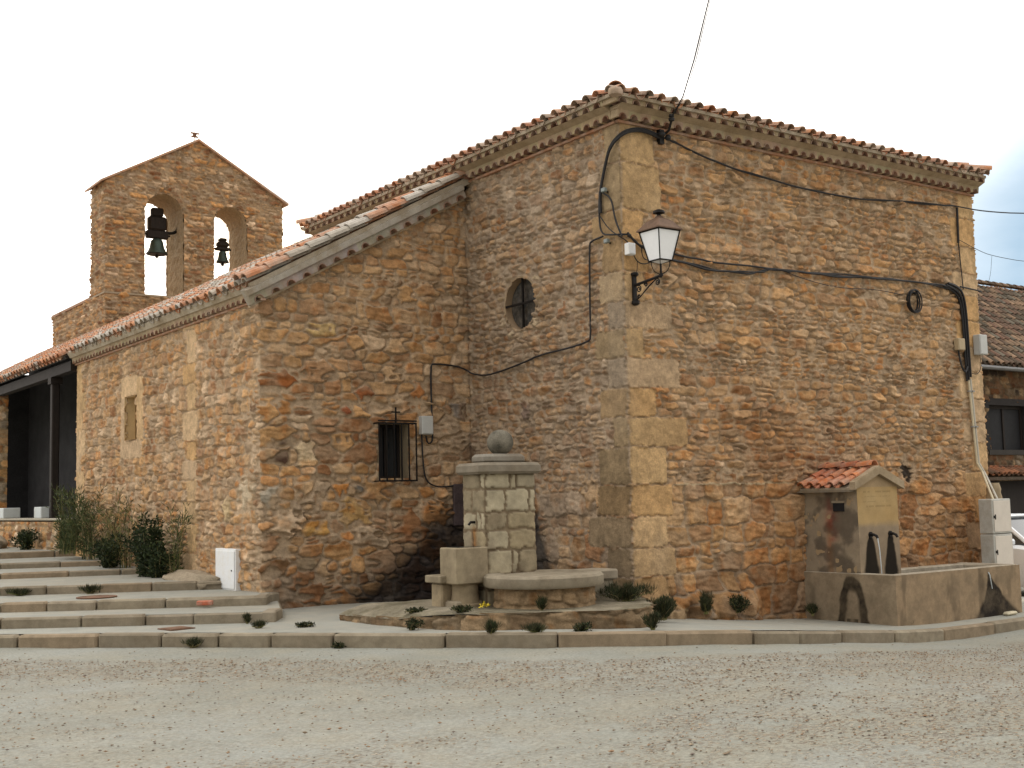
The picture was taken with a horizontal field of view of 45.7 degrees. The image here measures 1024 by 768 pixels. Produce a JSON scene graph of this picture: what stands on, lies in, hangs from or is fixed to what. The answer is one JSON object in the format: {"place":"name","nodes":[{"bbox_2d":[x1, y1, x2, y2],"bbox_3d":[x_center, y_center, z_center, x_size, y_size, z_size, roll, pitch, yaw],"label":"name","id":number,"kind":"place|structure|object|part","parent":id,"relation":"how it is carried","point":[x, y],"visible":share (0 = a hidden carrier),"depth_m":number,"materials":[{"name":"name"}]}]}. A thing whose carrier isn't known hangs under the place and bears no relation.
{"place":"outdoors","nodes":[
{"label":"outdoors","id":0,"kind":"place"},
{"bbox_2d":[0,508,19,517],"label":"concrete block","id":1,"kind":"object","parent":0,"point":[9,512],"depth_m":28.02,"materials":[{"name":"white concrete"}]},
{"bbox_2d":[34,507,48,517],"bbox_3d":[-9.822,2.711,25.620,0.380,0.238,0.550,2,-7,-36],"label":"concrete block","id":2,"kind":"object","parent":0,"point":[41,512],"depth_m":25.36,"materials":[{"name":"white concrete"}]},
{"bbox_2d":[0,587,1023,767],"bbox_3d":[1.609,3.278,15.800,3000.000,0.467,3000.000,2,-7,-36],"label":"street","id":3,"kind":"structure","parent":0,"point":[199,741],"depth_m":9.39,"materials":[{"name":"beige gravel"}]},
{"bbox_2d":[0,547,279,617],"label":"steps","id":4,"kind":"structure","parent":3,"relation":"on","point":[89,580],"depth_m":17.20,"materials":[{"name":"concrete"}]},
{"bbox_2d":[0,535,7,548],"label":"rock","id":5,"kind":"object","parent":4,"relation":"on","point":[3,542],"visible":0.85,"depth_m":26.30,"materials":[{"name":"stone"}]},
{"bbox_2d":[4,587,31,595],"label":"weed tuft","id":6,"kind":"object","parent":4,"relation":"on","point":[20,592],"visible":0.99,"depth_m":17.34,"materials":[{"name":"green plant"}]},
{"bbox_2d":[8,527,39,549],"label":"shrub","id":7,"kind":"object","parent":4,"relation":"on","point":[25,540],"visible":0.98,"depth_m":25.03,"materials":[{"name":"green plant"}]},
{"bbox_2d":[47,483,87,552],"bbox_3d":[-8.427,2.529,23.106,0.888,1.370,0.945,-1,-5,-5],"label":"tall weed","id":8,"kind":"object","parent":4,"relation":"on","point":[60,500],"visible":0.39,"depth_m":23.05,"materials":[{"name":"green plant"}]},
{"bbox_2d":[50,513,85,554],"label":"tall weed","id":9,"kind":"object","parent":4,"relation":"on","point":[67,544],"visible":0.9,"depth_m":22.32,"materials":[{"name":"green plant"}]},
{"bbox_2d":[65,493,75,513],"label":"shrub","id":10,"kind":"object","parent":4,"relation":"on","point":[73,503],"visible":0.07,"depth_m":24.50,"materials":[{"name":"green plant"}]},
{"bbox_2d":[57,483,109,559],"bbox_3d":[-7.641,2.487,22.082,1.024,1.425,1.056,-5,-6,31],"label":"tall weed","id":11,"kind":"object","parent":4,"relation":"on","point":[88,532],"visible":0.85,"depth_m":22.04,"materials":[{"name":"green plant"}]},
{"bbox_2d":[77,583,103,593],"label":"weed tuft","id":12,"kind":"object","parent":4,"relation":"on","point":[90,589],"visible":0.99,"depth_m":17.41,"materials":[{"name":"green plant"}]},
{"bbox_2d":[76,595,116,598],"bbox_3d":[-5.695,2.919,16.647,0.540,0.014,0.540,2,-7,-36],"label":"manhole cover","id":13,"kind":"object","parent":4,"relation":"on","point":[95,596],"visible":1,"depth_m":16.58,"materials":[{"name":"metal"}]},
{"bbox_2d":[88,506,124,554],"bbox_3d":[-7.167,2.604,21.461,0.671,1.111,1.086,7,-10,-57],"label":"tall weed","id":14,"kind":"object","parent":4,"relation":"on","point":[110,514],"visible":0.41,"depth_m":21.38,"materials":[{"name":"green plant"}]},
{"bbox_2d":[86,531,127,567],"bbox_3d":[-6.965,2.851,20.839,0.680,0.673,1.384,2,-7,-36],"label":"shrub","id":15,"kind":"object","parent":4,"relation":"on","point":[103,549],"visible":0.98,"depth_m":20.64,"materials":[{"name":"green plant"}]},
{"bbox_2d":[92,486,145,567],"bbox_3d":[-6.562,2.444,20.685,1.099,1.413,1.003,2,-7,-36],"label":"tall weed","id":16,"kind":"object","parent":4,"relation":"on","point":[125,555],"visible":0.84,"depth_m":20.69,"materials":[{"name":"green plant"}]},
{"bbox_2d":[0,551,282,634],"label":"step edges","id":17,"kind":"object","parent":4,"relation":"on","point":[272,615],"visible":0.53,"depth_m":16.04,"materials":[{"name":"concrete"}]},
{"bbox_2d":[122,511,167,576],"bbox_3d":[-5.857,2.574,19.469,0.637,1.083,1.166,2,-7,-36],"label":"shrub","id":18,"kind":"object","parent":4,"relation":"on","point":[143,536],"visible":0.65,"depth_m":19.33,"materials":[{"name":"green plant"}]},
{"bbox_2d":[134,539,178,577],"bbox_3d":[-5.587,2.767,19.133,0.603,0.656,0.932,2,-7,-36],"label":"shrub","id":19,"kind":"object","parent":4,"relation":"on","point":[156,565],"visible":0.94,"depth_m":18.96,"materials":[{"name":"green plant"}]},
{"bbox_2d":[155,498,193,572],"bbox_3d":[-5.169,2.397,18.893,0.710,1.262,0.544,-3,-6,19],"label":"tall weed","id":20,"kind":"object","parent":4,"relation":"on","point":[175,555],"visible":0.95,"depth_m":18.86,"materials":[{"name":"green plant"}]},
{"bbox_2d":[162,569,221,589],"bbox_3d":[-4.887,3.013,18.437,0.684,0.371,1.954,2,-7,-36],"label":"mortar hump","id":21,"kind":"object","parent":4,"relation":"on","point":[187,575],"visible":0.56,"depth_m":18.02,"materials":[{"name":"stone"}]},
{"bbox_2d":[196,600,212,605],"bbox_3d":[-4.034,2.875,15.942,0.200,0.060,0.100,-1,-5,-1],"label":"brick piece","id":22,"kind":"object","parent":4,"relation":"on","point":[203,602],"visible":1,"depth_m":15.90,"materials":[{"name":"brick"}]},
{"bbox_2d":[181,636,203,647],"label":"weed tuft","id":23,"kind":"object","parent":3,"relation":"on","point":[191,643],"visible":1,"depth_m":13.80,"materials":[{"name":"green plant"}]},
{"bbox_2d":[330,641,346,648],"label":"weed tuft","id":24,"kind":"object","parent":3,"relation":"on","point":[336,645],"visible":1,"depth_m":13.41,"materials":[{"name":"green plant"}]},
{"bbox_2d":[0,80,991,630],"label":"stone church","id":25,"kind":"structure","parent":3,"relation":"on","point":[680,432],"depth_m":18.15,"materials":[{"name":"stone"}]},
{"bbox_2d":[145,207,176,257],"bbox_3d":[-9.774,-4.202,33.837,0.895,1.420,0.599,-1,-5,0],"label":"bell","id":26,"kind":"object","parent":25,"relation":"hanging from","point":[156,232],"visible":0.98,"depth_m":33.74,"materials":[{"name":"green metal"}]},
{"bbox_2d":[190,132,198,140],"bbox_3d":[-9.078,-6.983,34.739,0.250,0.450,0.040,2,-7,-36],"label":"weather vane","id":27,"kind":"object","parent":25,"relation":"on","point":[195,135],"visible":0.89,"depth_m":34.73,"materials":[{"name":"black metal"}]},
{"bbox_2d":[214,238,230,266],"bbox_3d":[-8.330,-3.784,34.919,0.396,0.820,0.396,-2,-5,9],"label":"bell","id":28,"kind":"object","parent":25,"relation":"hanging from","point":[222,245],"visible":1,"depth_m":34.84,"materials":[{"name":"green metal"}]},
{"bbox_2d":[215,548,240,590],"bbox_3d":[-4.136,2.711,17.699,0.137,0.620,0.750,2,-7,-36],"label":"meter box","id":29,"kind":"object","parent":25,"relation":"attached to","point":[228,567],"depth_m":17.55,"materials":[{"name":"white paint"}]},
{"bbox_2d":[215,550,234,588],"bbox_3d":[-4.184,2.699,17.666,0.020,0.540,0.690,2,-7,-36],"label":"door","id":30,"kind":"structure","parent":29,"relation":"in","point":[224,559],"depth_m":17.63,"materials":[{"name":"white paint"}]},
{"bbox_2d":[373,407,417,481],"bbox_3d":[-1.843,0.922,18.329,0.660,1.112,0.502,2,-7,-36],"label":"barred window","id":31,"kind":"structure","parent":25,"relation":"in","point":[393,445],"depth_m":18.44,"materials":[{"name":"metal"}]},
{"bbox_2d":[419,416,432,434],"bbox_3d":[-1.310,0.629,18.513,0.200,0.280,0.116,2,-7,-36],"label":"junction box","id":32,"kind":"object","parent":25,"relation":"attached to","point":[425,425],"visible":1,"depth_m":18.46,"materials":[{"name":"plastic"}]},
{"bbox_2d":[421,434,453,487],"bbox_3d":[-1.139,1.183,18.620,0.583,0.811,0.031,2,-7,-35],"label":"cable","id":33,"kind":"object","parent":25,"relation":"attached to","point":[424,468],"visible":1,"depth_m":18.48,"materials":[{"name":"black rubber"}]},
{"bbox_2d":[452,484,463,525],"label":"wall panel","id":34,"kind":"structure","parent":25,"relation":"attached to","point":[458,502],"depth_m":18.73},
{"bbox_2d":[425,235,603,443],"bbox_3d":[-0.045,-0.552,17.532,0.860,2.679,3.375,2,-7,-36],"label":"cable","id":35,"kind":"object","parent":25,"relation":"attached to","point":[582,343],"visible":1,"depth_m":17.67,"materials":[{"name":"black rubber"}]},
{"bbox_2d":[504,276,536,330],"bbox_3d":[0.257,-1.196,18.209,0.312,0.830,0.860,2,-7,-36],"label":"round window","id":36,"kind":"structure","parent":25,"relation":"in","point":[519,305],"depth_m":18.30,"materials":[{"name":"glass"}]},
{"bbox_2d":[601,187,607,192],"bbox_3d":[1.281,-2.631,16.521,0.132,0.070,0.080,2,-7,-36],"label":"cable insulator","id":37,"kind":"object","parent":25,"relation":"attached to","point":[603,189],"visible":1,"depth_m":16.48,"materials":[{"name":"white ceramic"}]},
{"bbox_2d":[603,238,610,243],"bbox_3d":[1.310,-1.926,16.438,0.132,0.070,0.080,2,-7,-36],"label":"cable insulator","id":38,"kind":"object","parent":25,"relation":"attached to","point":[606,240],"visible":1,"depth_m":16.39,"materials":[{"name":"white ceramic"}]},
{"bbox_2d":[598,193,648,271],"bbox_3d":[1.556,-2.046,16.397,0.753,1.233,0.364,-2,-5,3],"label":"cable","id":39,"kind":"object","parent":25,"relation":"attached to","point":[619,230],"visible":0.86,"depth_m":16.37,"materials":[{"name":"black rubber"}]},
{"bbox_2d":[624,242,635,255],"bbox_3d":[1.582,-1.805,16.246,0.120,0.160,0.106,2,-7,-36],"label":"junction box","id":40,"kind":"object","parent":25,"relation":"attached to","point":[630,249],"visible":1,"depth_m":16.20,"materials":[{"name":"white paint"}]},
{"bbox_2d":[631,209,682,305],"bbox_3d":[1.834,-1.681,16.024,0.430,1.200,0.795,2,-7,-36],"label":"wall lantern","id":41,"kind":"object","parent":25,"relation":"attached to","point":[659,234],"depth_m":15.82,"materials":[{"name":"white glass"}]},
{"bbox_2d":[656,114,674,144],"bbox_3d":[2.114,-3.503,16.699,0.199,0.360,0.306,0,-5,-10],"label":"wire bracket","id":42,"kind":"object","parent":25,"relation":"attached to","point":[661,132],"visible":1,"depth_m":16.69,"materials":[{"name":"black metal"}]},
{"bbox_2d":[599,127,660,212],"bbox_3d":[1.636,-2.928,16.512,0.895,1.143,0.380,-1,-5,-5],"label":"cable","id":43,"kind":"object","parent":42,"relation":"attached to","point":[632,130],"visible":1,"depth_m":16.54,"materials":[{"name":"black rubber"}]},
{"bbox_2d":[672,0,709,114],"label":"cable","id":44,"kind":"object","parent":42,"relation":"attached to","point":[698,43],"visible":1,"depth_m":16.14,"materials":[{"name":"black rubber"}]},
{"bbox_2d":[698,588,714,613],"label":"weed tuft","id":45,"kind":"object","parent":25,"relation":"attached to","point":[705,600],"visible":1,"depth_m":16.07,"materials":[{"name":"green plant"}]},
{"bbox_2d":[727,594,751,612],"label":"weed tuft","id":46,"kind":"object","parent":25,"relation":"attached to","point":[738,603],"visible":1,"depth_m":16.44,"materials":[{"name":"green plant"}]},
{"bbox_2d":[627,232,953,294],"bbox_3d":[4.502,-1.713,18.364,7.265,0.409,0.049,2,-7,-36],"label":"cable bundle","id":47,"kind":"object","parent":25,"relation":"attached to","point":[835,275],"visible":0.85,"depth_m":18.01,"materials":[{"name":"black rubber"}]},
{"bbox_2d":[664,137,957,206],"bbox_3d":[4.830,-3.125,18.758,6.850,0.377,0.043,2,-7,-36],"label":"cable","id":48,"kind":"object","parent":25,"relation":"attached to","point":[767,178],"visible":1,"depth_m":18.43,"materials":[{"name":"black rubber"}]},
{"bbox_2d":[906,289,922,312],"bbox_3d":[6.553,-1.348,19.766,0.356,0.403,0.094,2,-7,-36],"label":"cable coil","id":49,"kind":"object","parent":25,"relation":"attached to","point":[919,303],"visible":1,"depth_m":19.75,"materials":[{"name":"black rubber"}]},
{"bbox_2d":[954,338,964,350],"bbox_3d":[7.525,-0.665,20.399,0.190,0.200,0.096,2,-7,-36],"label":"junction box","id":50,"kind":"object","parent":25,"relation":"attached to","point":[959,343],"visible":1,"depth_m":20.35,"materials":[{"name":"beige plastic"}]},
{"bbox_2d":[945,282,980,380],"bbox_3d":[7.625,-0.879,20.491,0.865,1.667,0.101,2,-7,-36],"label":"cable drop","id":51,"kind":"object","parent":25,"relation":"attached to","point":[967,370],"visible":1,"depth_m":20.51,"materials":[{"name":"black rubber"}]},
{"bbox_2d":[956,207,981,292],"bbox_3d":[7.847,-2.298,20.847,0.623,1.422,0.046,2,-7,-36],"label":"cable","id":52,"kind":"object","parent":25,"relation":"attached to","point":[957,226],"visible":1,"depth_m":20.69,"materials":[{"name":"black rubber"}]},
{"bbox_2d":[973,334,987,354],"bbox_3d":[7.995,-0.667,20.713,0.220,0.340,0.136,2,-7,-36],"label":"junction box","id":53,"kind":"object","parent":25,"relation":"attached to","point":[980,344],"visible":1,"depth_m":20.65,"materials":[{"name":"plastic"}]},
{"bbox_2d":[967,379,997,498],"bbox_3d":[7.809,0.905,20.165,0.237,2.046,0.672,-2,-5,2],"label":"conduit pair","id":54,"kind":"object","parent":25,"relation":"attached to","point":[975,439],"visible":0.94,"depth_m":20.43},
{"bbox_2d":[960,240,1020,289],"bbox_3d":[12.375,-2.065,23.884,11.477,1.226,0.078,2,-6,-34],"label":"cable","id":55,"kind":"object","parent":25,"relation":"attached to","point":[991,259],"visible":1,"depth_m":21.13,"materials":[{"name":"black rubber"}]},
{"bbox_2d":[958,206,1023,213],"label":"cable","id":56,"kind":"object","parent":25,"relation":"attached to","point":[991,211],"visible":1,"depth_m":21.23,"materials":[{"name":"black rubber"}]},
{"bbox_2d":[0,617,1023,647],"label":"kerb","id":57,"kind":"structure","parent":3,"relation":"on","point":[430,640],"depth_m":13.68,"materials":[{"name":"concrete"}]},
{"bbox_2d":[521,621,546,632],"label":"weed tuft","id":58,"kind":"object","parent":57,"relation":"on","point":[534,627],"visible":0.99,"depth_m":13.09,"materials":[{"name":"green plant"}]},
{"bbox_2d":[977,279,1023,512],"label":"neighbour house","id":59,"kind":"structure","parent":3,"relation":"on","point":[1001,314],"depth_m":32.33,"materials":[{"name":"stone"}]},
{"bbox_2d":[984,398,1023,454],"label":"window","id":60,"kind":"structure","parent":59,"relation":"in","point":[1004,424],"depth_m":32.18,"materials":[{"name":"glass"}]},
{"bbox_2d":[990,480,1023,512],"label":"garage door","id":61,"kind":"structure","parent":59,"relation":"in","point":[1013,490],"depth_m":32.20,"materials":[{"name":"grey metal"}]},
{"bbox_2d":[1011,513,1023,586],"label":"parked car","id":62,"kind":"object","parent":3,"relation":"on","point":[1017,524],"visible":0.02,"depth_m":22.02,"materials":[{"name":"paint"}]},
{"bbox_3d":[9.135,2.810,23.368,1.540,0.500,2.700,2,-7,-36],"label":"window glass","id":63,"kind":"part","parent":62,"relation":"part of","materials":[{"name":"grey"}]},
{"bbox_2d":[0,597,1023,633],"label":"pavement","id":64,"kind":"structure","parent":0,"point":[325,618],"depth_m":14.82,"materials":[{"name":"concrete"}]},
{"bbox_2d":[157,626,194,630],"bbox_3d":[-4.014,2.921,14.517,0.320,0.016,0.320,-7,-7,44],"label":"access cover","id":65,"kind":"object","parent":64,"relation":"on","point":[175,628],"visible":1,"depth_m":14.46,"materials":[{"name":"metal"}]},
{"bbox_2d":[242,611,251,623],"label":"weed tuft","id":66,"kind":"object","parent":64,"relation":"on","point":[247,618],"visible":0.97,"depth_m":14.94,"materials":[{"name":"green plant"}]},
{"bbox_2d":[250,619,268,627],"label":"weed tuft","id":67,"kind":"object","parent":64,"relation":"on","point":[259,624],"visible":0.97,"depth_m":14.36,"materials":[{"name":"green plant"}]},
{"bbox_2d":[295,620,314,627],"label":"weed tuft","id":68,"kind":"object","parent":64,"relation":"on","point":[302,624],"visible":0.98,"depth_m":14.34,"materials":[{"name":"green plant"}]},
{"bbox_2d":[405,617,424,629],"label":"weed tuft","id":69,"kind":"object","parent":64,"relation":"on","point":[413,623],"visible":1,"depth_m":13.73,"materials":[{"name":"green plant"}]},
{"bbox_2d":[483,617,500,633],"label":"weed tuft","id":70,"kind":"object","parent":64,"relation":"on","point":[491,627],"visible":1,"depth_m":13.15,"materials":[{"name":"green plant"}]},
{"bbox_2d":[339,595,656,633],"bbox_3d":[-0.218,2.945,14.645,3.925,0.593,2.454,-1,-5,0],"label":"stone ledge","id":71,"kind":"object","parent":64,"relation":"on","point":[609,614],"visible":0.27,"depth_m":13.69,"materials":[{"name":"beige stone"}]},
{"bbox_2d":[403,606,426,613],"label":"weed tuft","id":72,"kind":"object","parent":71,"relation":"on","point":[413,609],"visible":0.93,"depth_m":14.17,"materials":[{"name":"green plant"}]},
{"bbox_2d":[449,604,473,612],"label":"weed tuft","id":73,"kind":"object","parent":71,"relation":"on","point":[460,608],"visible":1,"depth_m":13.73,"materials":[{"name":"green plant"}]},
{"bbox_2d":[425,430,617,609],"bbox_3d":[0.277,1.609,14.701,2.120,2.177,1.770,2,-7,-36],"label":"ball fountain","id":74,"kind":"object","parent":71,"relation":"on","point":[492,561],"visible":0.98,"depth_m":14.69,"materials":[{"name":"stone"}]},
{"bbox_2d":[534,594,547,610],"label":"weed tuft","id":75,"kind":"object","parent":71,"relation":"on","point":[542,602],"visible":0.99,"depth_m":13.69,"materials":[{"name":"green plant"}]},
{"bbox_2d":[596,580,656,601],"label":"weed tuft","id":76,"kind":"object","parent":71,"relation":"on","point":[625,592],"visible":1,"depth_m":14.67,"materials":[{"name":"green plant"}]},
{"bbox_2d":[571,621,592,631],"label":"weed tuft","id":77,"kind":"object","parent":64,"relation":"on","point":[583,626],"visible":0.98,"depth_m":13.24,"materials":[{"name":"green plant"}]},
{"bbox_2d":[640,610,661,629],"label":"weed tuft","id":78,"kind":"object","parent":64,"relation":"on","point":[653,618],"visible":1,"depth_m":13.39,"materials":[{"name":"green plant"}]},
{"bbox_2d":[646,594,676,620],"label":"weed tuft","id":79,"kind":"object","parent":64,"relation":"on","point":[664,605],"visible":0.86,"depth_m":14.71,"materials":[{"name":"green plant"}]},
{"bbox_2d":[803,603,820,615],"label":"weed tuft","id":80,"kind":"object","parent":64,"relation":"on","point":[812,609],"visible":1,"depth_m":17.36,"materials":[{"name":"green plant"}]},
{"bbox_2d":[796,459,904,573],"bbox_3d":[4.973,2.280,17.657,1.258,2.328,1.221,2,-7,-36],"label":"roofed fountain","id":81,"kind":"object","parent":64,"relation":"on","point":[851,520],"visible":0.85,"depth_m":17.38,"materials":[{"name":"stone"}]},
{"bbox_2d":[804,562,1021,625],"bbox_3d":[5.946,3.090,17.908,2.950,0.755,1.629,2,-7,-36],"label":"water trough","id":82,"kind":"object","parent":64,"relation":"on","point":[930,594],"visible":0.94,"depth_m":17.15,"materials":[{"name":"concrete"}]},
{"bbox_2d":[986,483,1002,498],"bbox_3d":[8.039,2.622,20.127,0.260,1.960,0.253,2,-7,-36],"label":"stone post","id":83,"kind":"object","parent":64,"relation":"on","point":[996,488],"visible":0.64,"depth_m":20.11,"materials":[{"name":"stone"}]},
{"bbox_2d":[978,498,1013,563],"bbox_3d":[7.855,2.711,19.640,0.520,1.700,0.278,2,-7,-36],"label":"utility cabinet","id":84,"kind":"object","parent":64,"relation":"on","point":[995,530],"visible":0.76,"depth_m":19.54,"materials":[{"name":"plastic"}]},
{"bbox_2d":[1003,611,1017,615],"bbox_3d":[7.286,3.351,17.747,0.280,0.050,0.100,3,-7,-40],"label":"loose stone","id":85,"kind":"object","parent":64,"relation":"on","point":[1008,613],"visible":1,"depth_m":17.68,"materials":[{"name":"stone"}]},
{"bbox_2d":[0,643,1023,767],"bbox_3d":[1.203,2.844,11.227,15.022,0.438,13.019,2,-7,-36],"label":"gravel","id":86,"kind":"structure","parent":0,"point":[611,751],"depth_m":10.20,"materials":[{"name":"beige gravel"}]},
{"bbox_2d":[0,0,1023,374],"label":"sky","id":87,"kind":"structure","parent":0,"point":[326,104],"materials":[{"name":"white"}]}
]}

